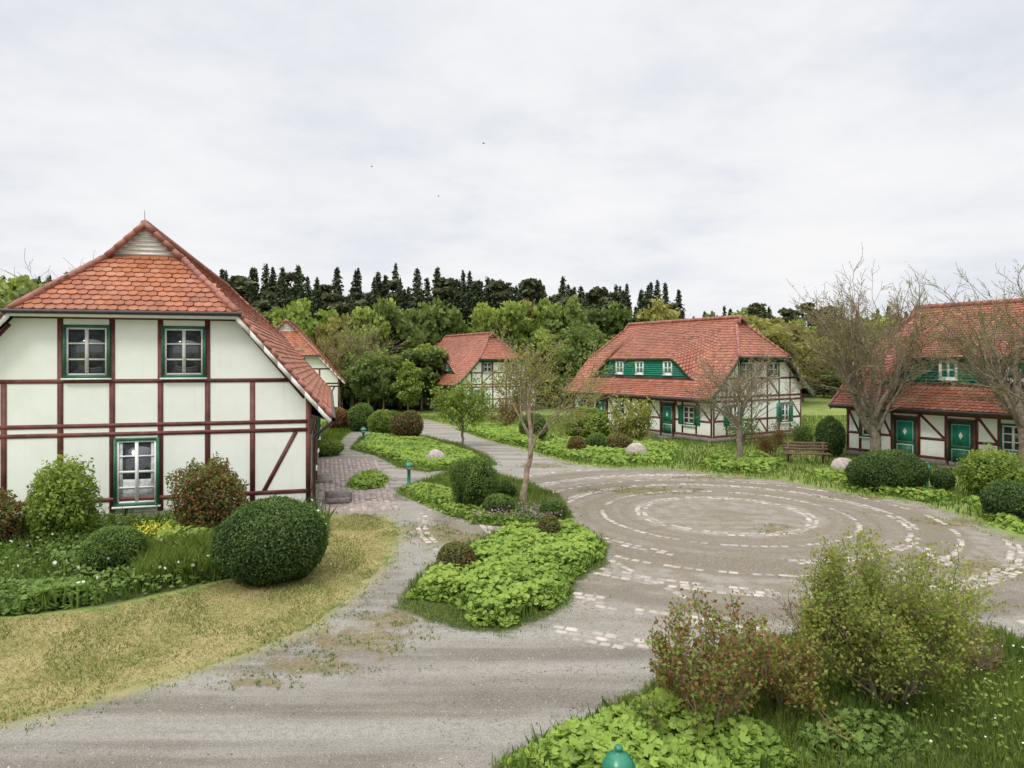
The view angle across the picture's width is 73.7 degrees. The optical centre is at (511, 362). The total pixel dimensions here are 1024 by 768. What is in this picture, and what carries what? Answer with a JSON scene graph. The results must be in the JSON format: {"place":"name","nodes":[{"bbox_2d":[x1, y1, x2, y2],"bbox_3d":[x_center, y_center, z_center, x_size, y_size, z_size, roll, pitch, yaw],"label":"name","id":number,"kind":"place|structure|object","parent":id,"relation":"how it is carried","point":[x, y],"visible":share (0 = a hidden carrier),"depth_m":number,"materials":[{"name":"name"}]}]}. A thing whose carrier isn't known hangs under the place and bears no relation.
{"place":"outdoors","nodes":[
{"label":"outdoors","id":0,"kind":"place"},
{"bbox_2d":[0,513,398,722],"bbox_3d":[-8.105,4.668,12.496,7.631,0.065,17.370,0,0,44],"label":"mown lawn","id":1,"kind":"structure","parent":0,"point":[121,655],"depth_m":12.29,"materials":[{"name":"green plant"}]},
{"bbox_2d":[317,458,398,513],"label":"brick path","id":2,"kind":"structure","parent":0,"point":[362,499],"depth_m":25.03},
{"bbox_2d":[351,431,496,471],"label":"island grass","id":3,"kind":"structure","parent":0,"point":[417,466],"depth_m":34.50,"materials":[{"name":"plant"}]},
{"bbox_2d":[0,419,1023,767],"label":"gravel road","id":4,"kind":"structure","parent":0,"point":[384,725],"depth_m":11.29,"materials":[{"name":"gravel"}]},
{"bbox_2d":[325,490,351,504],"bbox_3d":[-5.877,4.540,23.132,0.886,0.320,0.926,0,0,-15],"label":"door step","id":5,"kind":"object","parent":4,"relation":"on","point":[338,497],"depth_m":22.94,"materials":[{"name":"stone"}]},
{"bbox_2d":[347,402,373,431],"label":"clipped bush","id":6,"kind":"object","parent":4,"relation":"on","point":[360,413],"visible":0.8,"depth_m":46.40,"materials":[{"name":"green plant"}]},
{"bbox_2d":[345,469,388,489],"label":"ground cover plant","id":7,"kind":"object","parent":4,"relation":"on","point":[369,477],"visible":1,"depth_m":26.50,"materials":[{"name":"green plant"}]},
{"bbox_2d":[404,461,413,485],"bbox_3d":[-3.917,4.210,25.931,0.363,0.980,0.363,0,0,0],"label":"bollard lamp","id":8,"kind":"object","parent":4,"relation":"on","point":[408,464],"visible":0.87,"depth_m":25.87,"materials":[{"name":"metal"}]},
{"bbox_2d":[354,432,479,469],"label":"ground cover plant","id":9,"kind":"object","parent":4,"relation":"on","point":[411,449],"visible":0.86,"depth_m":35.26,"materials":[{"name":"green plant"}]},
{"bbox_2d":[435,541,475,570],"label":"clipped bush","id":10,"kind":"object","parent":4,"relation":"on","point":[457,552],"visible":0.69,"depth_m":15.00,"materials":[{"name":"brown plant"}]},
{"bbox_2d":[401,481,530,525],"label":"ground cover plant","id":11,"kind":"object","parent":4,"relation":"on","point":[451,504],"visible":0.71,"depth_m":22.35,"materials":[{"name":"green plant"}]},
{"bbox_2d":[446,454,500,506],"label":"clipped bush","id":12,"kind":"object","parent":4,"relation":"on","point":[472,483],"visible":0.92,"depth_m":21.94,"materials":[{"name":"green plant"}]},
{"bbox_2d":[394,469,572,525],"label":"island grass","id":13,"kind":"structure","parent":4,"relation":"on","point":[442,479],"depth_m":24.00,"materials":[{"name":"plant"}]},
{"bbox_2d":[481,493,516,514],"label":"clipped bush","id":14,"kind":"object","parent":4,"relation":"on","point":[493,501],"visible":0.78,"depth_m":20.78,"materials":[{"name":"green plant"}]},
{"bbox_2d":[397,522,608,631],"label":"island grass","id":15,"kind":"structure","parent":4,"relation":"on","point":[460,616],"depth_m":13.00,"materials":[{"name":"plant"}]},
{"bbox_2d":[402,518,606,626],"bbox_3d":[0.194,4.445,15.817,3.489,0.524,7.566,0,0,23],"label":"ground cover plant","id":16,"kind":"object","parent":4,"relation":"on","point":[502,567],"visible":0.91,"depth_m":14.27,"materials":[{"name":"green plant"}]},
{"bbox_2d":[495,479,516,496],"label":"clipped bush","id":17,"kind":"object","parent":4,"relation":"on","point":[506,487],"visible":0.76,"depth_m":23.49,"materials":[{"name":"green plant"}]},
{"bbox_2d":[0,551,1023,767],"bbox_3d":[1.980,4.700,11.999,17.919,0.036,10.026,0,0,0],"label":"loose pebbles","id":18,"kind":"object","parent":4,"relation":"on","point":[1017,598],"visible":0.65,"depth_m":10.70,"materials":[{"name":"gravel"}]},
{"bbox_2d":[0,451,1023,758],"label":"gravel weeds","id":19,"kind":"object","parent":4,"relation":"on","point":[414,535],"visible":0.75,"depth_m":14.36,"materials":[{"name":"green plant"}]},
{"bbox_2d":[469,496,569,525],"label":"ground cover plant","id":20,"kind":"object","parent":4,"relation":"on","point":[534,511],"visible":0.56,"depth_m":20.18,"materials":[{"name":"green plant"}]},
{"bbox_2d":[536,513,561,533],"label":"clipped bush","id":21,"kind":"object","parent":4,"relation":"on","point":[548,523],"visible":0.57,"depth_m":17.73,"materials":[{"name":"brown plant"}]},
{"bbox_2d":[538,498,567,517],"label":"clipped bush","id":22,"kind":"object","parent":4,"relation":"on","point":[547,506],"visible":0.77,"depth_m":20.24,"materials":[{"name":"green plant"}]},
{"bbox_2d":[601,744,635,767],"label":"bollard lamp","id":23,"kind":"object","parent":4,"relation":"on","point":[617,756],"visible":1,"depth_m":6.54,"materials":[{"name":"metal"}]},
{"bbox_2d":[499,686,804,767],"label":"ground cover plant","id":24,"kind":"object","parent":4,"relation":"on","point":[743,741],"visible":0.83,"depth_m":7.97,"materials":[{"name":"green plant"}]},
{"bbox_2d":[416,469,1023,649],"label":"cobblestone rings","id":25,"kind":"object","parent":4,"relation":"on","point":[589,598],"visible":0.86,"depth_m":16.86,"materials":[{"name":"stone"}]},
{"bbox_2d":[793,699,944,767],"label":"ground cover plant","id":26,"kind":"object","parent":4,"relation":"on","point":[863,735],"visible":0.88,"depth_m":8.36,"materials":[{"name":"green plant"}]},
{"bbox_2d":[800,654,1023,765],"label":"broadleaf weeds","id":27,"kind":"object","parent":4,"relation":"on","point":[1006,703],"visible":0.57,"depth_m":8.99,"materials":[{"name":"green plant"}]},
{"bbox_2d":[0,386,1023,722],"bbox_3d":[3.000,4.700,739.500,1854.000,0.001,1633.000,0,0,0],"label":"ground","id":28,"kind":"structure","parent":0,"point":[816,406],"depth_m":12.69,"materials":[{"name":"plant"}]},
{"bbox_2d":[0,487,28,546],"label":"red leaved shrub","id":29,"kind":"object","parent":28,"relation":"on","point":[10,521],"visible":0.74,"depth_m":16.79,"materials":[{"name":"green plant"}]},
{"bbox_2d":[0,248,94,307],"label":"bare tree","id":30,"kind":"object","parent":28,"relation":"on","point":[29,281],"visible":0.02,"depth_m":46.11,"materials":[{"name":"green plant"}]},
{"bbox_2d":[0,573,102,615],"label":"ground cover plant","id":31,"kind":"object","parent":28,"relation":"on","point":[26,599],"visible":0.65,"depth_m":13.24,"materials":[{"name":"green plant"}]},
{"bbox_2d":[19,454,108,550],"bbox_3d":[-11.535,3.515,17.502,1.953,2.473,1.849,0,0,0],"label":"leafy shrub","id":32,"kind":"object","parent":28,"relation":"on","point":[57,499],"visible":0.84,"depth_m":17.12,"materials":[{"name":"green plant"}]},
{"bbox_2d":[79,524,149,576],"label":"clipped bush","id":33,"kind":"object","parent":28,"relation":"on","point":[115,544],"visible":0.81,"depth_m":14.84,"materials":[{"name":"green plant"}]},
{"bbox_2d":[0,318,320,520],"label":"walls","id":34,"kind":"structure","parent":28,"relation":"on","point":[28,348],"depth_m":20.30,"materials":[{"name":"paint"}]},
{"bbox_2d":[0,316,317,512],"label":"timber frame","id":35,"kind":"object","parent":34,"relation":"attached to","point":[60,435],"visible":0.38,"depth_m":20.36,"materials":[{"name":"paint"}]},
{"bbox_2d":[0,210,335,422],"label":"roof","id":36,"kind":"structure","parent":35,"relation":"on","point":[145,269],"depth_m":20.84,"materials":[{"name":"tile"}]},
{"bbox_2d":[60,324,320,508],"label":"windows","id":37,"kind":"structure","parent":34,"relation":"attached to","point":[86,352],"depth_m":20.17,"materials":[{"name":"paint"}]},
{"bbox_2d":[313,420,333,506],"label":"doors and pipes","id":38,"kind":"structure","parent":34,"relation":"attached to","point":[322,478],"depth_m":21.39,"materials":[{"name":"metal"}]},
{"bbox_2d":[0,499,330,614],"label":"perennial bed","id":39,"kind":"object","parent":28,"relation":"on","point":[115,581],"visible":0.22,"depth_m":14.43,"materials":[{"name":"green plant"}]},
{"bbox_2d":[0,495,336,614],"bbox_3d":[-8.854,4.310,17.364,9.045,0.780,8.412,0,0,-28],"label":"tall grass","id":40,"kind":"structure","parent":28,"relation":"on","point":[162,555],"depth_m":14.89,"materials":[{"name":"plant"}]},
{"bbox_2d":[151,519,216,545],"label":"ground cover plant","id":41,"kind":"object","parent":28,"relation":"on","point":[170,530],"visible":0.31,"depth_m":17.14,"materials":[{"name":"green plant"}]},
{"bbox_2d":[164,451,249,529],"bbox_3d":[-8.071,3.556,18.436,2.101,2.376,2.269,0,0,0],"label":"red leaved shrub","id":42,"kind":"object","parent":28,"relation":"on","point":[209,492],"visible":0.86,"depth_m":17.86,"materials":[{"name":"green plant"}]},
{"bbox_2d":[209,494,328,586],"bbox_3d":[-5.261,3.829,14.932,2.492,1.805,2.509,0,0,0],"label":"clipped bush","id":43,"kind":"object","parent":28,"relation":"on","point":[266,541],"visible":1,"depth_m":14.17,"materials":[{"name":"green plant"}]},
{"bbox_2d":[272,314,302,329],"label":"deciduous tree","id":44,"kind":"object","parent":28,"relation":"on","point":[276,323],"visible":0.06,"depth_m":72.82,"materials":[{"name":"green plant"}]},
{"bbox_2d":[305,358,337,406],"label":"walls","id":45,"kind":"structure","parent":28,"relation":"on","point":[328,376],"depth_m":60.80,"materials":[{"name":"paint"}]},
{"bbox_2d":[276,318,346,383],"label":"roof","id":46,"kind":"structure","parent":45,"relation":"on","point":[294,335],"depth_m":61.21,"materials":[{"name":"tile"}]},
{"bbox_2d":[304,358,340,407],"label":"timber frame","id":47,"kind":"object","parent":45,"relation":"on","point":[338,385],"visible":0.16,"depth_m":61.02,"materials":[{"name":"paint"}]},
{"bbox_2d":[318,438,344,455],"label":"clipped bush","id":48,"kind":"object","parent":28,"relation":"on","point":[330,446],"visible":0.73,"depth_m":34.23,"materials":[{"name":"green plant"}]},
{"bbox_2d":[320,420,350,439],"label":"verge grass","id":49,"kind":"structure","parent":28,"relation":"on","point":[328,434],"depth_m":44.28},
{"bbox_2d":[326,407,348,429],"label":"clipped bush","id":50,"kind":"object","parent":28,"relation":"on","point":[341,413],"visible":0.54,"depth_m":47.44,"materials":[{"name":"brown plant"}]},
{"bbox_2d":[308,317,407,408],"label":"bare tree","id":51,"kind":"object","parent":28,"relation":"on","point":[330,354],"visible":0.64,"depth_m":65.52,"materials":[{"name":"green plant"}]},
{"bbox_2d":[338,306,390,356],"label":"deciduous tree","id":52,"kind":"object","parent":28,"relation":"on","point":[366,315],"visible":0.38,"depth_m":71.21,"materials":[{"name":"green plant"}]},
{"bbox_2d":[343,350,391,403],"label":"deciduous tree","id":53,"kind":"object","parent":28,"relation":"on","point":[365,376],"visible":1,"depth_m":57.52,"materials":[{"name":"green plant"}]},
{"bbox_2d":[367,409,392,433],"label":"clipped bush","id":54,"kind":"object","parent":28,"relation":"on","point":[379,421],"visible":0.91,"depth_m":44.52,"materials":[{"name":"green plant"}]},
{"bbox_2d":[389,410,423,435],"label":"clipped bush","id":55,"kind":"object","parent":28,"relation":"on","point":[409,423],"visible":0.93,"depth_m":41.92,"materials":[{"name":"brown plant"}]},
{"bbox_2d":[389,359,424,410],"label":"deciduous tree","id":56,"kind":"object","parent":28,"relation":"on","point":[406,386],"visible":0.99,"depth_m":62.59,"materials":[{"name":"green plant"}]},
{"bbox_2d":[426,449,445,459],"bbox_3d":[-3.596,4.428,32.228,0.983,0.668,0.777,0,0,0],"label":"boulder","id":57,"kind":"object","parent":28,"relation":"on","point":[434,453],"visible":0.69,"depth_m":31.99,"materials":[{"name":"stone"}]},
{"bbox_2d":[0,262,907,410],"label":"forest treeline","id":58,"kind":"object","parent":28,"relation":"on","point":[423,323],"visible":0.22,"depth_m":79.89,"materials":[{"name":"plant"}]},
{"bbox_2d":[421,367,504,445],"bbox_3d":[-2.762,2.447,38.324,3.514,4.733,3.929,0,0,43],"label":"young leafy tree","id":59,"kind":"object","parent":28,"relation":"on","point":[453,401],"visible":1,"depth_m":37.94,"materials":[{"name":"green plant"}]},
{"bbox_2d":[405,332,545,412],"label":"tiled roof cottage","id":60,"kind":"structure","parent":28,"relation":"on","point":[480,353],"depth_m":65.75,"materials":[{"name":"tile"}]},
{"bbox_2d":[410,388,445,411],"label":"doors and pipes","id":61,"kind":"structure","parent":60,"relation":"in","point":[440,388],"depth_m":66.66,"materials":[{"name":"paint"}]},
{"bbox_2d":[444,362,524,403],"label":"windows","id":62,"kind":"structure","parent":60,"relation":"in","point":[486,365],"depth_m":64.68,"materials":[{"name":"paint"}]},
{"bbox_2d":[455,420,541,448],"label":"ground cover plant","id":63,"kind":"object","parent":28,"relation":"on","point":[508,432],"visible":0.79,"depth_m":43.24,"materials":[{"name":"green plant"}]},
{"bbox_2d":[484,392,522,424],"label":"leafy shrub","id":64,"kind":"object","parent":28,"relation":"on","point":[503,413],"visible":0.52,"depth_m":47.85,"materials":[{"name":"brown plant"}]},
{"bbox_2d":[518,412,547,438],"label":"clipped bush","id":65,"kind":"object","parent":28,"relation":"on","point":[541,422],"visible":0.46,"depth_m":41.25,"materials":[{"name":"green plant"}]},
{"bbox_2d":[468,316,635,502],"bbox_3d":[1.151,1.517,24.104,4.348,6.603,5.897,0,0,-20],"label":"sparse tree","id":66,"kind":"object","parent":28,"relation":"on","point":[523,392],"visible":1,"depth_m":22.99,"materials":[{"name":"green plant"}]},
{"bbox_2d":[553,326,593,389],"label":"deciduous tree","id":67,"kind":"object","parent":28,"relation":"on","point":[573,355],"visible":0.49,"depth_m":65.65,"materials":[{"name":"green plant"}]},
{"bbox_2d":[567,435,585,449],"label":"clipped bush","id":68,"kind":"object","parent":28,"relation":"on","point":[575,442],"visible":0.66,"depth_m":34.95,"materials":[{"name":"brown plant"}]},
{"bbox_2d":[564,405,611,437],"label":"bush","id":69,"kind":"object","parent":28,"relation":"on","point":[599,422],"visible":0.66,"depth_m":40.10,"materials":[{"name":"green plant"}]},
{"bbox_2d":[585,432,607,450],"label":"clipped bush","id":70,"kind":"object","parent":28,"relation":"on","point":[597,439],"visible":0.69,"depth_m":35.43,"materials":[{"name":"green plant"}]},
{"bbox_2d":[533,435,680,465],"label":"ground cover plant","id":71,"kind":"object","parent":28,"relation":"on","point":[554,445],"visible":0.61,"depth_m":33.92,"materials":[{"name":"green plant"}]},
{"bbox_2d":[607,433,632,449],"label":"clipped bush","id":72,"kind":"object","parent":28,"relation":"on","point":[621,440],"visible":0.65,"depth_m":35.31,"materials":[{"name":"brown plant"}]},
{"bbox_2d":[603,390,659,440],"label":"leafy shrub","id":73,"kind":"object","parent":28,"relation":"on","point":[635,424],"visible":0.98,"depth_m":39.03,"materials":[{"name":"green plant"}]},
{"bbox_2d":[625,443,647,456],"bbox_3d":[6.149,4.370,33.655,1.133,0.851,0.851,0,0,0],"label":"boulder","id":74,"kind":"object","parent":28,"relation":"on","point":[637,447],"visible":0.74,"depth_m":33.38,"materials":[{"name":"stone"}]},
{"bbox_2d":[621,682,717,745],"bbox_3d":[2.020,4.402,8.560,1.187,0.719,1.170,0,0,29],"label":"leafy shrub","id":75,"kind":"object","parent":28,"relation":"on","point":[650,715],"visible":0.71,"depth_m":8.46,"materials":[{"name":"green plant"}]},
{"bbox_2d":[561,315,815,442],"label":"tiled roof cottage","id":76,"kind":"structure","parent":28,"relation":"on","point":[661,354],"depth_m":43.37,"materials":[{"name":"ceramic"}]},
{"bbox_2d":[596,398,676,438],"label":"doors and pipes","id":77,"kind":"structure","parent":76,"relation":"in","point":[666,409],"depth_m":42.98,"materials":[{"name":"paint"}]},
{"bbox_2d":[580,361,792,426],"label":"windows","id":78,"kind":"structure","parent":76,"relation":"in","point":[684,413],"depth_m":42.79,"materials":[{"name":"paint"}]},
{"bbox_2d":[640,583,789,729],"bbox_3d":[2.487,3.842,8.629,1.812,1.844,1.717,0,0,45],"label":"rose bush","id":79,"kind":"object","parent":28,"relation":"on","point":[731,649],"visible":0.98,"depth_m":8.47,"materials":[{"name":"green plant"}]},
{"bbox_2d":[718,406,760,444],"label":"climbing plant","id":80,"kind":"object","parent":28,"relation":"on","point":[743,428],"visible":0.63,"depth_m":38.60,"materials":[{"name":"green plant"}]},
{"bbox_2d":[697,448,787,473],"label":"ground cover plant","id":81,"kind":"object","parent":28,"relation":"on","point":[719,458],"visible":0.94,"depth_m":30.64,"materials":[{"name":"green plant"}]},
{"bbox_2d":[677,330,808,458],"bbox_3d":[10.741,1.612,31.704,5.964,6.430,5.370,0,0,20],"label":"bare tree","id":82,"kind":"object","parent":28,"relation":"on","point":[752,387],"visible":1,"depth_m":31.83,"materials":[{"name":"brown plant"}]},
{"bbox_2d":[744,416,794,455],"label":"red leaved shrub","id":83,"kind":"object","parent":28,"relation":"on","point":[765,444],"visible":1,"depth_m":33.99,"materials":[{"name":"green plant"}]},
{"bbox_2d":[751,320,812,377],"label":"deciduous tree","id":84,"kind":"object","parent":28,"relation":"on","point":[775,337],"visible":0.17,"depth_m":70.59,"materials":[{"name":"green plant"}]},
{"bbox_2d":[767,583,815,637],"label":"dry shrub","id":85,"kind":"object","parent":28,"relation":"on","point":[788,612],"visible":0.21,"depth_m":11.59,"materials":[{"name":"brown plant"}]},
{"bbox_2d":[739,617,856,746],"bbox_3d":[3.680,4.100,8.955,1.323,1.322,1.718,0,0,0],"label":"rose bush","id":86,"kind":"object","parent":28,"relation":"on","point":[791,662],"visible":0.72,"depth_m":8.96,"materials":[{"name":"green plant"}]},
{"bbox_2d":[788,416,815,447],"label":"leafy shrub","id":87,"kind":"object","parent":28,"relation":"on","point":[801,434],"visible":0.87,"depth_m":36.88,"materials":[{"name":"green plant"}]},
{"bbox_2d":[782,441,831,464],"bbox_3d":[13.748,4.210,31.864,2.000,0.980,0.680,0,0,8],"label":"park bench","id":88,"kind":"object","parent":28,"relation":"on","point":[822,447],"visible":0.96,"depth_m":32.01,"materials":[{"name":"brown wood"}]},
{"bbox_2d":[814,415,846,456],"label":"clipped bush","id":89,"kind":"object","parent":28,"relation":"on","point":[830,431],"visible":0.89,"depth_m":33.76,"materials":[{"name":"green plant"}]},
{"bbox_2d":[830,457,851,471],"bbox_3d":[14.377,4.449,29.668,1.082,0.648,0.850,0,0,0],"label":"boulder","id":90,"kind":"object","parent":28,"relation":"on","point":[840,463],"visible":0.66,"depth_m":29.47,"materials":[{"name":"stone"}]},
{"bbox_2d":[755,242,977,450],"bbox_3d":[16.647,-0.380,32.601,11.576,10.443,8.465,0,0,26],"label":"bare tree","id":91,"kind":"object","parent":28,"relation":"on","point":[873,426],"visible":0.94,"depth_m":31.85,"materials":[{"name":"brown plant"}]},
{"bbox_2d":[804,468,955,504],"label":"ground cover plant","id":92,"kind":"object","parent":28,"relation":"on","point":[928,492],"visible":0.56,"depth_m":24.31,"materials":[{"name":"green plant"}]},
{"bbox_2d":[844,449,931,491],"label":"clipped bush","id":93,"kind":"object","parent":28,"relation":"on","point":[901,468],"visible":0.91,"depth_m":24.70,"materials":[{"name":"green plant"}]},
{"bbox_2d":[779,519,1004,714],"bbox_3d":[5.120,3.490,9.523,2.723,2.550,2.781,0,0,-22],"label":"flowering shrub","id":94,"kind":"object","parent":28,"relation":"on","point":[876,619],"visible":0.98,"depth_m":9.16,"materials":[{"name":"green plant"}]},
{"bbox_2d":[828,298,1023,469],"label":"tiled roof cottage","id":95,"kind":"structure","parent":28,"relation":"on","point":[929,432],"depth_m":31.41,"materials":[{"name":"ceramic"}]},
{"bbox_2d":[892,415,975,469],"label":"doors and pipes","id":96,"kind":"structure","parent":95,"relation":"in","point":[960,433],"depth_m":30.65,"materials":[{"name":"paint"}]},
{"bbox_2d":[859,360,1023,453],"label":"windows","id":97,"kind":"structure","parent":95,"relation":"in","point":[1008,432],"depth_m":28.88,"materials":[{"name":"paint"}]},
{"bbox_2d":[929,468,955,489],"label":"clipped bush","id":98,"kind":"object","parent":28,"relation":"on","point":[945,478],"visible":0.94,"depth_m":25.11,"materials":[{"name":"green plant"}]},
{"bbox_2d":[906,259,1023,479],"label":"bare tree","id":99,"kind":"object","parent":28,"relation":"on","point":[1003,393],"visible":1,"depth_m":26.64,"materials":[{"name":"brown plant"}]},
{"bbox_2d":[937,615,1017,676],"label":"dry shrub","id":100,"kind":"object","parent":28,"relation":"on","point":[994,658],"visible":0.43,"depth_m":10.21,"materials":[{"name":"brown plant"}]},
{"bbox_2d":[954,441,1023,495],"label":"leafy shrub","id":101,"kind":"object","parent":28,"relation":"on","point":[984,470],"visible":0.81,"depth_m":23.44,"materials":[{"name":"green plant"}]},
{"bbox_2d":[955,495,1023,533],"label":"ground cover plant","id":102,"kind":"object","parent":28,"relation":"on","point":[1015,522],"visible":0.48,"depth_m":19.81,"materials":[{"name":"green plant"}]},
{"bbox_2d":[979,479,1023,519],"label":"clipped bush","id":103,"kind":"object","parent":28,"relation":"on","point":[1001,496],"visible":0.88,"depth_m":20.19,"materials":[{"name":"green plant"}]},
{"bbox_2d":[0,0,1023,326],"label":"sky","id":104,"kind":"structure","parent":0,"point":[721,153],"materials":[{"name":"white"}]},
{"bbox_2d":[322,414,1020,521],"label":"verge grass","id":105,"kind":"structure","parent":0,"point":[700,446],"depth_m":32.52,"materials":[{"name":"plant"}]},
{"bbox_2d":[491,617,1023,767],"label":"island grass","id":106,"kind":"structure","parent":0,"point":[781,714],"depth_m":8.98,"materials":[{"name":"plant"}]},
{"bbox_2d":[906,645,1023,742],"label":"daisies","id":107,"kind":"object","parent":106,"relation":"on","point":[964,707],"visible":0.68,"depth_m":9.29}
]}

